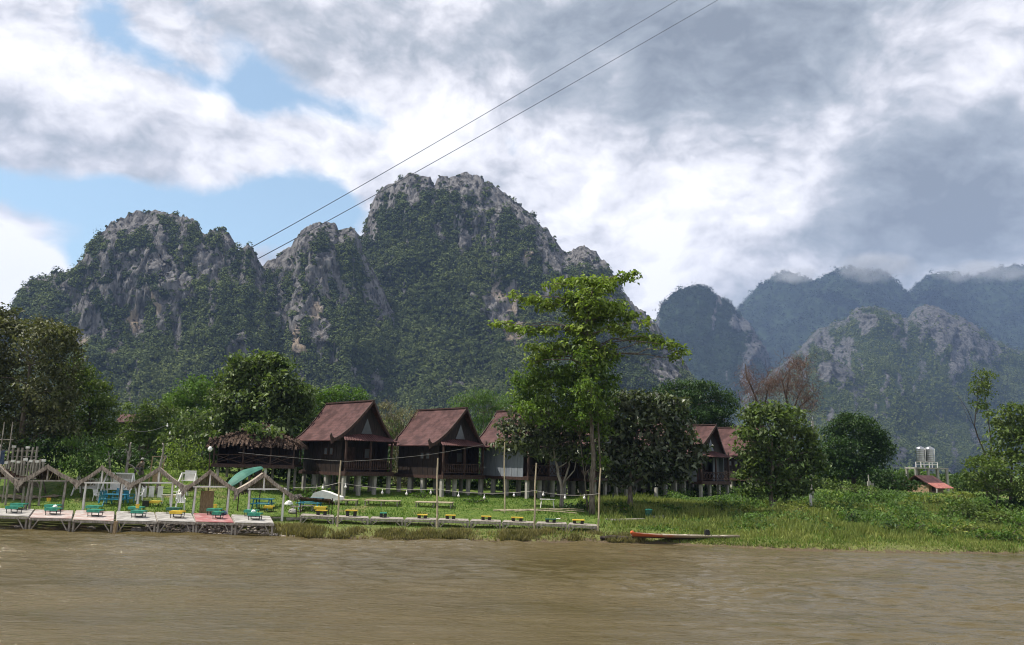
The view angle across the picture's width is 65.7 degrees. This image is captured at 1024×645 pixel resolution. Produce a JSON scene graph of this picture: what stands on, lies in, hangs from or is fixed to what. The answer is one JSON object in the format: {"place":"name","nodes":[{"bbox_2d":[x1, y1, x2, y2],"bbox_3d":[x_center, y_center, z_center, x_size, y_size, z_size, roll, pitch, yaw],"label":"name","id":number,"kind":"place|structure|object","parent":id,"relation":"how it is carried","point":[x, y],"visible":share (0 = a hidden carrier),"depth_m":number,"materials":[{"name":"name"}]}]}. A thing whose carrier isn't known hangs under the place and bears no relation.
{"place":"outdoors","nodes":[
{"label":"outdoors","id":0,"kind":"place"},
{"bbox_2d":[0,210,282,454],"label":"mountain","id":1,"kind":"structure","parent":0,"point":[203,259],"depth_m":807.83,"materials":[{"name":"grey stone"}]},
{"bbox_2d":[0,210,284,453],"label":"forest","id":2,"kind":"object","parent":1,"relation":"on","point":[122,354],"visible":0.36,"depth_m":783.72,"materials":[{"name":"green plant"}]},
{"bbox_2d":[263,221,395,455],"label":"mountain","id":3,"kind":"structure","parent":0,"point":[311,305],"depth_m":832.23,"materials":[{"name":"grey stone"}]},
{"bbox_2d":[252,223,401,456],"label":"forest","id":4,"kind":"object","parent":3,"relation":"on","point":[353,339],"visible":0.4,"depth_m":793.09,"materials":[{"name":"green plant"}]},
{"bbox_2d":[250,0,676,247],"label":"overhead cable","id":5,"kind":"object","parent":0,"point":[440,139],"visible":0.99,"depth_m":549.47,"materials":[{"name":"black metal"}]},
{"bbox_2d":[258,0,716,258],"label":"overhead cable","id":6,"kind":"object","parent":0,"point":[463,145],"visible":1,"depth_m":552.00,"materials":[{"name":"black metal"}]},
{"bbox_2d":[0,527,1023,644],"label":"river","id":7,"kind":"structure","parent":0,"point":[87,586],"depth_m":26.96,"materials":[{"name":"liquid"}]},
{"bbox_2d":[0,451,1023,554],"bbox_3d":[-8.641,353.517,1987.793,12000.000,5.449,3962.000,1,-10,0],"label":"ground","id":8,"kind":"structure","parent":0,"point":[50,487],"depth_m":54.52,"materials":[{"name":"green plant"}]},
{"bbox_2d":[0,508,34,528],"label":"wooden deck","id":9,"kind":"structure","parent":8,"relation":"on","point":[25,514],"depth_m":45.28,"materials":[{"name":"grey wood"}]},
{"bbox_2d":[0,464,38,508],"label":"thatched shelter","id":10,"kind":"object","parent":8,"relation":"on","point":[7,474],"visible":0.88,"depth_m":48.50,"materials":[{"name":"grey wood"}]},
{"bbox_2d":[0,445,38,499],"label":"picket rail","id":11,"kind":"object","parent":8,"relation":"on","point":[22,450],"visible":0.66,"depth_m":56.07,"materials":[{"name":"grey wood"}]},
{"bbox_2d":[4,458,45,505],"bbox_3d":[-33.229,10.903,53.971,2.906,3.265,0.530,1,-10,0],"label":"picket rail","id":12,"kind":"object","parent":8,"relation":"on","point":[34,462],"visible":0.72,"depth_m":53.93,"materials":[{"name":"grey wood"}]},
{"bbox_2d":[1,429,75,493],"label":"bush","id":13,"kind":"object","parent":8,"relation":"on","point":[47,445],"visible":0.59,"depth_m":57.50,"materials":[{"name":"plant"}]},
{"bbox_2d":[0,302,91,492],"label":"broadleaf tree","id":14,"kind":"object","parent":8,"relation":"on","point":[44,412],"visible":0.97,"depth_m":59.37,"materials":[{"name":"green plant"}]},
{"bbox_2d":[28,509,73,531],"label":"wooden deck","id":15,"kind":"structure","parent":8,"relation":"on","point":[65,515],"depth_m":45.10,"materials":[{"name":"grey wood"}]},
{"bbox_2d":[14,464,95,509],"bbox_3d":[-28.836,10.454,49.305,4.922,3.305,2.109,1,-10,0],"label":"thatched shelter","id":16,"kind":"object","parent":8,"relation":"on","point":[48,471],"visible":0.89,"depth_m":48.47,"materials":[{"name":"grey wood"}]},
{"bbox_2d":[46,431,125,496],"bbox_3d":[-31.315,10.354,57.253,5.670,5.060,4.000,1,-10,0],"label":"bush","id":17,"kind":"object","parent":8,"relation":"on","point":[88,466],"visible":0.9,"depth_m":57.06,"materials":[{"name":"green plant"}]},
{"bbox_2d":[46,353,128,477],"bbox_3d":[-33.887,7.353,62.437,6.246,10.324,5.716,9,-13,-37],"label":"broadleaf tree","id":18,"kind":"object","parent":8,"relation":"on","point":[98,403],"visible":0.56,"depth_m":62.39,"materials":[{"name":"green plant"}]},
{"bbox_2d":[72,510,114,532],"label":"wooden deck","id":19,"kind":"structure","parent":8,"relation":"on","point":[83,514],"depth_m":45.28,"materials":[{"name":"wood"}]},
{"bbox_2d":[83,429,119,458],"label":"tree","id":20,"kind":"object","parent":8,"relation":"on","point":[103,441],"visible":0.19,"depth_m":105.15,"materials":[{"name":"green plant"}]},
{"bbox_2d":[73,465,145,515],"bbox_3d":[-25.388,10.538,49.336,4.463,3.321,2.167,1,-10,0],"label":"thatched shelter","id":21,"kind":"object","parent":8,"relation":"on","point":[121,481],"visible":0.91,"depth_m":48.45,"materials":[{"name":"white paint"}]},
{"bbox_2d":[99,473,136,496],"bbox_3d":[-28.494,11.774,57.458,2.317,1.724,1.191,1,-10,4],"label":"swing bench","id":22,"kind":"object","parent":8,"relation":"on","point":[129,477],"visible":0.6,"depth_m":57.73,"materials":[{"name":"white paint"}]},
{"bbox_2d":[98,439,152,469],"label":"bush","id":23,"kind":"object","parent":8,"relation":"on","point":[134,456],"visible":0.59,"depth_m":70.46,"materials":[{"name":"green plant"}]},
{"bbox_2d":[116,414,149,461],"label":"garden hut","id":24,"kind":"object","parent":8,"relation":"on","point":[123,422],"visible":0.14,"depth_m":89.83,"materials":[{"name":"brown wood"}]},
{"bbox_2d":[116,511,156,531],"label":"wooden deck","id":25,"kind":"structure","parent":8,"relation":"on","point":[149,518],"depth_m":45.31,"materials":[{"name":"grey wood"}]},
{"bbox_2d":[104,392,190,460],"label":"broadleaf tree","id":26,"kind":"object","parent":8,"relation":"on","point":[150,413],"visible":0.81,"depth_m":80.36,"materials":[{"name":"green plant"}]},
{"bbox_2d":[141,486,164,497],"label":"slatted boards","id":27,"kind":"object","parent":8,"relation":"on","point":[159,493],"visible":0.81,"depth_m":57.39,"materials":[{"name":"white paint"}]},
{"bbox_2d":[124,467,194,510],"bbox_3d":[-22.027,10.625,49.312,4.296,3.342,2.121,1,-10,0],"label":"thatched shelter","id":28,"kind":"object","parent":8,"relation":"on","point":[174,481],"visible":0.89,"depth_m":48.46,"materials":[{"name":"white paint"}]},
{"bbox_2d":[136,439,191,469],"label":"bush","id":29,"kind":"object","parent":8,"relation":"on","point":[155,460],"visible":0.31,"depth_m":72.43,"materials":[{"name":"green plant"}]},
{"bbox_2d":[155,512,195,532],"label":"wooden deck","id":30,"kind":"structure","parent":8,"relation":"on","point":[165,516],"depth_m":45.19,"materials":[{"name":"grey wood"}]},
{"bbox_2d":[152,431,214,476],"bbox_3d":[-26.768,10.775,64.608,4.880,3.931,3.791,1,-10,0],"label":"bush","id":31,"kind":"object","parent":8,"relation":"on","point":[182,456],"visible":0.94,"depth_m":64.28,"materials":[{"name":"green plant"}]},
{"bbox_2d":[175,470,199,487],"bbox_3d":[-24.702,11.969,60.486,1.414,1.298,1.186,1,-10,4],"label":"swing bench","id":32,"kind":"object","parent":8,"relation":"on","point":[191,476],"visible":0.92,"depth_m":60.75,"materials":[{"name":"white paint"}]},
{"bbox_2d":[161,372,220,446],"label":"broadleaf tree","id":33,"kind":"object","parent":8,"relation":"on","point":[184,397],"visible":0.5,"depth_m":94.87,"materials":[{"name":"green plant"}]},
{"bbox_2d":[153,406,238,469],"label":"broadleaf tree","id":34,"kind":"object","parent":8,"relation":"on","point":[186,427],"visible":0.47,"depth_m":72.49,"materials":[{"name":"green plant"}]},
{"bbox_2d":[199,491,213,513],"bbox_3d":[-19.011,11.361,49.301,0.830,1.721,0.040,1,-10,0],"label":"bamboo screen","id":35,"kind":"object","parent":8,"relation":"on","point":[206,499],"visible":0.65,"depth_m":49.33,"materials":[{"name":"beige wicker"}]},
{"bbox_2d":[193,513,233,534],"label":"wooden deck","id":36,"kind":"structure","parent":8,"relation":"on","point":[200,518],"depth_m":45.20,"materials":[{"name":"red wood"}]},
{"bbox_2d":[179,469,248,515],"bbox_3d":[-18.698,10.741,49.282,4.262,3.228,2.073,1,-10,0],"label":"thatched shelter","id":37,"kind":"object","parent":8,"relation":"on","point":[210,475],"visible":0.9,"depth_m":48.45,"materials":[{"name":"white paint"}]},
{"bbox_2d":[143,522,294,535],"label":"gravel","id":38,"kind":"structure","parent":8,"relation":"on","point":[167,527],"depth_m":45.76,"materials":[{"name":"grey gravel"}]},
{"bbox_2d":[203,449,254,476],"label":"bush","id":39,"kind":"object","parent":8,"relation":"on","point":[223,469],"visible":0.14,"depth_m":71.17,"materials":[{"name":"green plant"}]},
{"bbox_2d":[226,466,262,510],"bbox_3d":[-18.580,11.539,55.004,1.112,3.073,2.825,-3,-11,26],"label":"green awning","id":40,"kind":"object","parent":8,"relation":"on","point":[238,477],"visible":0.88,"depth_m":54.78,"materials":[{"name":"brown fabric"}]},
{"bbox_2d":[231,514,273,535],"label":"wooden deck","id":41,"kind":"structure","parent":8,"relation":"on","point":[265,521],"depth_m":45.06,"materials":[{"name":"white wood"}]},
{"bbox_2d":[190,348,324,476],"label":"broadleaf tree","id":42,"kind":"object","parent":8,"relation":"on","point":[281,399],"visible":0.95,"depth_m":71.56,"materials":[{"name":"green plant"}]},
{"bbox_2d":[206,422,308,490],"bbox_3d":[-20.926,11.108,65.474,7.712,5.682,5.291,2,-10,-6],"label":"thatched hut","id":43,"kind":"object","parent":8,"relation":"on","point":[231,446],"visible":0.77,"depth_m":64.28,"materials":[{"name":"brown wood"}]},
{"bbox_2d":[232,472,302,520],"bbox_3d":[-15.399,10.843,49.295,4.529,3.106,2.169,1,-10,0],"label":"thatched shelter","id":44,"kind":"object","parent":8,"relation":"on","point":[259,484],"visible":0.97,"depth_m":48.44,"materials":[{"name":"white paint"}]},
{"bbox_2d":[261,456,303,483],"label":"bush","id":45,"kind":"object","parent":8,"relation":"on","point":[280,472],"visible":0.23,"depth_m":72.33,"materials":[{"name":"green plant"}]},
{"bbox_2d":[296,497,333,517],"bbox_3d":[-12.390,11.646,49.731,2.195,1.403,1.100,1,-10,0],"label":"table","id":46,"kind":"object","parent":8,"relation":"on","point":[322,500],"depth_m":49.48,"materials":[{"name":"wood"}]},
{"bbox_2d":[300,513,333,523],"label":"wooden deck","id":47,"kind":"structure","parent":8,"relation":"on","point":[314,516],"depth_m":47.40,"materials":[{"name":"grey wood"}]},
{"bbox_2d":[311,490,343,500],"bbox_3d":[-13.290,12.458,57.048,2.350,0.720,1.000,1,-10,0],"label":"white tarpaulin","id":48,"kind":"object","parent":8,"relation":"on","point":[324,494],"visible":0.72,"depth_m":56.56,"materials":[{"name":"paint"}]},
{"bbox_2d":[294,382,370,431],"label":"broadleaf tree","id":49,"kind":"object","parent":8,"relation":"on","point":[326,397],"visible":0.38,"depth_m":97.12,"materials":[{"name":"green plant"}]},
{"bbox_2d":[296,400,398,496],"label":"stilt house","id":50,"kind":"structure","parent":8,"relation":"on","point":[353,433],"depth_m":66.67,"materials":[{"name":"brown wood"}]},
{"bbox_2d":[335,515,368,524],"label":"wooden deck","id":51,"kind":"structure","parent":8,"relation":"on","point":[359,518],"depth_m":47.65,"materials":[{"name":"grey wood"}]},
{"bbox_2d":[361,447,397,487],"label":"bush","id":52,"kind":"object","parent":8,"relation":"on","point":[379,481],"visible":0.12,"depth_m":74.67,"materials":[{"name":"green plant"}]},
{"bbox_2d":[369,516,403,525],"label":"wooden deck","id":53,"kind":"structure","parent":8,"relation":"on","point":[372,519],"depth_m":47.87,"materials":[{"name":"grey wood"}]},
{"bbox_2d":[377,399,416,488],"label":"vine thicket","id":54,"kind":"object","parent":8,"relation":"on","point":[394,418],"visible":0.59,"depth_m":71.99,"materials":[{"name":"green plant"}]},
{"bbox_2d":[436,458,438,528],"bbox_3d":[-4.466,10.352,47.404,0.214,4.432,0.132,1,-10,0],"label":"bamboo pole","id":55,"kind":"object","parent":8,"relation":"on","point":[437,495],"visible":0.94,"depth_m":47.36,"materials":[{"name":"brown wood"}]},
{"bbox_2d":[294,483,599,498],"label":"string lights","id":56,"kind":"object","parent":55,"relation":"hanging from","point":[406,493],"visible":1,"depth_m":47.31,"materials":[{"name":"plastic"}]},
{"bbox_2d":[388,407,488,496],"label":"stilt house","id":57,"kind":"structure","parent":8,"relation":"on","point":[424,433],"depth_m":67.67,"materials":[{"name":"brown wood"}]},
{"bbox_2d":[262,520,645,542],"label":"dry grass","id":58,"kind":"structure","parent":8,"relation":"on","point":[305,530],"depth_m":44.98,"materials":[{"name":"plant"}]},
{"bbox_2d":[445,386,522,452],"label":"broadleaf tree","id":59,"kind":"object","parent":8,"relation":"on","point":[484,418],"visible":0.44,"depth_m":103.85,"materials":[{"name":"plant"}]},
{"bbox_2d":[457,457,511,490],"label":"bush","id":60,"kind":"object","parent":8,"relation":"on","point":[472,482],"visible":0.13,"depth_m":75.84,"materials":[{"name":"green plant"}]},
{"bbox_2d":[478,410,569,498],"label":"stilt house","id":61,"kind":"structure","parent":8,"relation":"on","point":[518,468],"depth_m":68.58,"materials":[{"name":"brown wood"}]},
{"bbox_2d":[486,397,603,507],"bbox_3d":[2.722,9.964,60.518,8.694,8.785,5.851,-3,-11,22],"label":"broadleaf tree","id":62,"kind":"object","parent":8,"relation":"on","point":[544,438],"visible":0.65,"depth_m":60.39,"materials":[{"name":"green plant"}]},
{"bbox_2d":[546,417,627,495],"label":"stilt house","id":63,"kind":"structure","parent":8,"relation":"on","point":[577,475],"depth_m":69.85,"materials":[{"name":"brown wood"}]},
{"bbox_2d":[487,269,692,514],"bbox_3d":[5.519,4.854,56.849,15.010,18.008,5.412,1,-10,0],"label":"tall tree","id":64,"kind":"object","parent":8,"relation":"on","point":[594,309],"visible":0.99,"depth_m":57.52,"materials":[{"name":"green plant"}]},
{"bbox_2d":[503,334,629,511],"bbox_3d":[3.674,7.331,57.589,8.640,13.176,6.876,-7,-13,39],"label":"climbing vine","id":65,"kind":"object","parent":64,"relation":"attached to","point":[532,402],"visible":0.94,"depth_m":57.21,"materials":[{"name":"plant"}]},
{"bbox_2d":[607,418,688,497],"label":"stilt house","id":66,"kind":"structure","parent":8,"relation":"on","point":[655,489],"depth_m":72.30,"materials":[{"name":"brown wood"}]},
{"bbox_2d":[587,384,713,505],"bbox_3d":[10.073,9.461,59.837,10.299,9.797,5.850,1,-10,0],"label":"broadleaf tree","id":67,"kind":"object","parent":8,"relation":"on","point":[655,459],"visible":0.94,"depth_m":59.13,"materials":[{"name":"green plant"}]},
{"bbox_2d":[630,530,739,538],"bbox_3d":[10.018,12.259,45.924,6.347,0.540,0.860,2,-10,-1],"label":"longboat","id":68,"kind":"object","parent":8,"relation":"on","point":[668,536],"visible":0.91,"depth_m":45.64,"materials":[{"name":"brown wood"}]},
{"bbox_2d":[649,378,741,426],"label":"umbrella tree","id":69,"kind":"object","parent":8,"relation":"on","point":[710,412],"visible":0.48,"depth_m":90.81,"materials":[{"name":"plant"}]},
{"bbox_2d":[667,424,733,496],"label":"stilt house","id":70,"kind":"structure","parent":8,"relation":"on","point":[710,474],"depth_m":74.24,"materials":[{"name":"brown wood"}]},
{"bbox_2d":[715,426,776,491],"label":"stilt house","id":71,"kind":"structure","parent":8,"relation":"on","point":[725,433],"depth_m":81.69,"materials":[{"name":"brown wood"}]},
{"bbox_2d":[728,359,791,483],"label":"bare tree","id":72,"kind":"object","parent":8,"relation":"on","point":[769,383],"visible":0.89,"depth_m":107.73,"materials":[{"name":"brown plant"}]},
{"bbox_2d":[728,399,834,508],"bbox_3d":[20.705,10.291,60.980,8.210,8.817,4.518,1,-10,0],"label":"broadleaf tree","id":73,"kind":"object","parent":8,"relation":"on","point":[754,459],"visible":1,"depth_m":60.51,"materials":[{"name":"green plant"}]},
{"bbox_2d":[747,350,831,466],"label":"bare tree","id":74,"kind":"object","parent":8,"relation":"on","point":[789,387],"visible":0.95,"depth_m":105.85,"materials":[{"name":"brown plant"}]},
{"bbox_2d":[578,492,1023,552],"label":"weeds","id":75,"kind":"object","parent":8,"relation":"on","point":[856,529],"visible":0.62,"depth_m":49.61,"materials":[{"name":"green plant"}]},
{"bbox_2d":[587,485,1023,539],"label":"undergrowth","id":76,"kind":"object","parent":8,"relation":"on","point":[925,514],"visible":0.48,"depth_m":59.50,"materials":[{"name":"green plant"}]},
{"bbox_2d":[807,476,879,495],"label":"bush","id":77,"kind":"object","parent":8,"relation":"on","point":[832,485],"visible":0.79,"depth_m":76.21,"materials":[{"name":"green plant"}]},
{"bbox_2d":[810,410,900,492],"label":"broadleaf tree","id":78,"kind":"object","parent":8,"relation":"on","point":[852,459],"visible":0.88,"depth_m":86.09,"materials":[{"name":"green plant"}]},
{"bbox_2d":[839,485,894,503],"bbox_3d":[28.937,14.462,64.665,5.302,2.372,3.226,1,-10,0],"label":"shrub","id":79,"kind":"object","parent":8,"relation":"on","point":[862,495],"visible":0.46,"depth_m":64.52,"materials":[{"name":"green plant"}]},
{"bbox_2d":[843,471,918,488],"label":"bush","id":80,"kind":"object","parent":8,"relation":"on","point":[862,482],"visible":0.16,"depth_m":97.90,"materials":[{"name":"green plant"}]},
{"bbox_2d":[864,465,926,493],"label":"bush","id":81,"kind":"object","parent":8,"relation":"on","point":[880,473],"visible":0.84,"depth_m":82.43,"materials":[{"name":"green plant"}]},
{"bbox_2d":[900,516,932,533],"bbox_3d":[24.914,12.748,49.078,2.531,1.454,1.604,9,-12,-35],"label":"shrub","id":82,"kind":"object","parent":8,"relation":"on","point":[915,524],"visible":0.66,"depth_m":48.98,"materials":[{"name":"green plant"}]},
{"bbox_2d":[901,493,949,504],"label":"shrub","id":83,"kind":"object","parent":8,"relation":"on","point":[934,500],"visible":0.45,"depth_m":64.99,"materials":[{"name":"green plant"}]},
{"bbox_2d":[900,475,953,492],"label":"red roofed hut","id":84,"kind":"object","parent":8,"relation":"on","point":[936,485],"visible":0.71,"depth_m":90.27,"materials":[{"name":"metal"}]},
{"bbox_2d":[905,462,949,490],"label":"tank tower","id":85,"kind":"structure","parent":8,"relation":"on","point":[917,470],"depth_m":95.35,"materials":[{"name":"grey concrete"}]},
{"bbox_2d":[930,488,978,505],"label":"shrub","id":86,"kind":"object","parent":8,"relation":"on","point":[965,494],"visible":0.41,"depth_m":67.65,"materials":[{"name":"green plant"}]},
{"bbox_2d":[940,519,990,532],"bbox_3d":[28.826,13.101,50.297,2.934,1.270,1.977,5,-11,-19],"label":"shrub","id":87,"kind":"object","parent":8,"relation":"on","point":[969,526],"visible":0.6,"depth_m":50.07,"materials":[{"name":"green plant"}]},
{"bbox_2d":[938,496,1000,519],"bbox_3d":[33.420,13.755,57.491,4.300,2.277,2.637,1,-10,0],"label":"shrub","id":88,"kind":"object","parent":8,"relation":"on","point":[969,511],"visible":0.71,"depth_m":57.49,"materials":[{"name":"green plant"}]},
{"bbox_2d":[958,368,998,503],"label":"slender tree","id":89,"kind":"object","parent":8,"relation":"on","point":[980,390],"visible":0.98,"depth_m":75.57,"materials":[{"name":"green plant"}]},
{"bbox_2d":[940,470,1019,491],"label":"bush","id":90,"kind":"object","parent":8,"relation":"on","point":[959,485],"visible":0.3,"depth_m":97.49,"materials":[{"name":"green plant"}]},
{"bbox_2d":[964,526,1007,541],"bbox_3d":[28.442,12.830,47.711,2.461,1.167,1.570,5,-11,-21],"label":"shrub","id":91,"kind":"object","parent":8,"relation":"on","point":[977,535],"visible":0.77,"depth_m":47.63,"materials":[{"name":"green plant"}]},
{"bbox_2d":[956,456,1023,507],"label":"bush","id":92,"kind":"object","parent":8,"relation":"on","point":[991,469],"visible":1,"depth_m":62.79,"materials":[{"name":"green plant"}]},
{"bbox_2d":[965,401,1023,499],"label":"broadleaf tree","id":93,"kind":"object","parent":8,"relation":"on","point":[1011,431],"visible":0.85,"depth_m":69.07,"materials":[{"name":"green plant"}]},
{"bbox_2d":[973,508,1022,525],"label":"shrub","id":94,"kind":"object","parent":8,"relation":"on","point":[986,519],"visible":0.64,"depth_m":54.87,"materials":[{"name":"green plant"}]},
{"bbox_2d":[983,523,1023,542],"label":"shrub","id":95,"kind":"object","parent":8,"relation":"on","point":[1009,536],"visible":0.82,"depth_m":47.48,"materials":[{"name":"green plant"}]},
{"bbox_2d":[983,494,1023,510],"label":"shrub","id":96,"kind":"object","parent":8,"relation":"on","point":[1020,503],"visible":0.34,"depth_m":62.83,"materials":[{"name":"green plant"}]},
{"bbox_2d":[0,0,1023,319],"label":"sky","id":97,"kind":"structure","parent":0,"point":[742,142],"materials":[{"name":"white"}]},
{"bbox_2d":[362,172,730,457],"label":"mountain","id":98,"kind":"structure","parent":0,"point":[550,255],"depth_m":936.15,"materials":[{"name":"grey stone"}]},
{"bbox_2d":[360,173,725,455],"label":"forest","id":99,"kind":"object","parent":98,"relation":"on","point":[500,363],"visible":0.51,"depth_m":878.44,"materials":[{"name":"green plant"}]},
{"bbox_2d":[653,286,769,420],"bbox_3d":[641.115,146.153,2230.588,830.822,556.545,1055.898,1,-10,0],"label":"mountain","id":100,"kind":"structure","parent":0,"point":[756,350],"depth_m":2198.05,"materials":[{"name":"grey stone"}]},
{"bbox_2d":[652,282,772,422],"bbox_3d":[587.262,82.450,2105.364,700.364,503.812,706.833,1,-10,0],"label":"forest","id":101,"kind":"object","parent":100,"relation":"on","point":[700,288],"visible":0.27,"depth_m":2189.27,"materials":[{"name":"green plant"}]},
{"bbox_2d":[732,304,1023,442],"bbox_3d":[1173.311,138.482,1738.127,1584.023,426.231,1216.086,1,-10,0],"label":"mountain","id":102,"kind":"structure","parent":0,"point":[964,342],"depth_m":1731.82,"materials":[{"name":"grey stone"}]},
{"bbox_2d":[728,304,1023,448],"bbox_3d":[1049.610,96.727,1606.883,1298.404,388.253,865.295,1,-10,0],"label":"forest","id":103,"kind":"object","parent":102,"relation":"on","point":[867,355],"visible":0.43,"depth_m":1613.92,"materials":[{"name":"green plant"}]},
{"bbox_2d":[737,265,1023,369],"bbox_3d":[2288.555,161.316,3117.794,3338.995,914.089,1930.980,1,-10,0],"label":"mountain","id":104,"kind":"structure","parent":0,"point":[844,308],"depth_m":3176.99,"materials":[{"name":"grey stone"}]},
{"bbox_2d":[736,264,1023,367],"bbox_3d":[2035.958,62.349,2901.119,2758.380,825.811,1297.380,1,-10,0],"label":"forest","id":105,"kind":"object","parent":104,"relation":"on","point":[862,280],"visible":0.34,"depth_m":3179.30,"materials":[{"name":"green plant"}]},
{"bbox_2d":[768,351,1022,475],"bbox_3d":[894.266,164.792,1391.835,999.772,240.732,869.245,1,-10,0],"label":"mountain","id":106,"kind":"structure","parent":0,"point":[837,372],"depth_m":1368.85,"materials":[{"name":"grey stone"}]},
{"bbox_2d":[768,346,1023,473],"bbox_3d":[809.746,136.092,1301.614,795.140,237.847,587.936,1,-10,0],"label":"forest","id":107,"kind":"object","parent":106,"relation":"on","point":[943,449],"visible":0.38,"depth_m":1315.20,"materials":[{"name":"green plant"}]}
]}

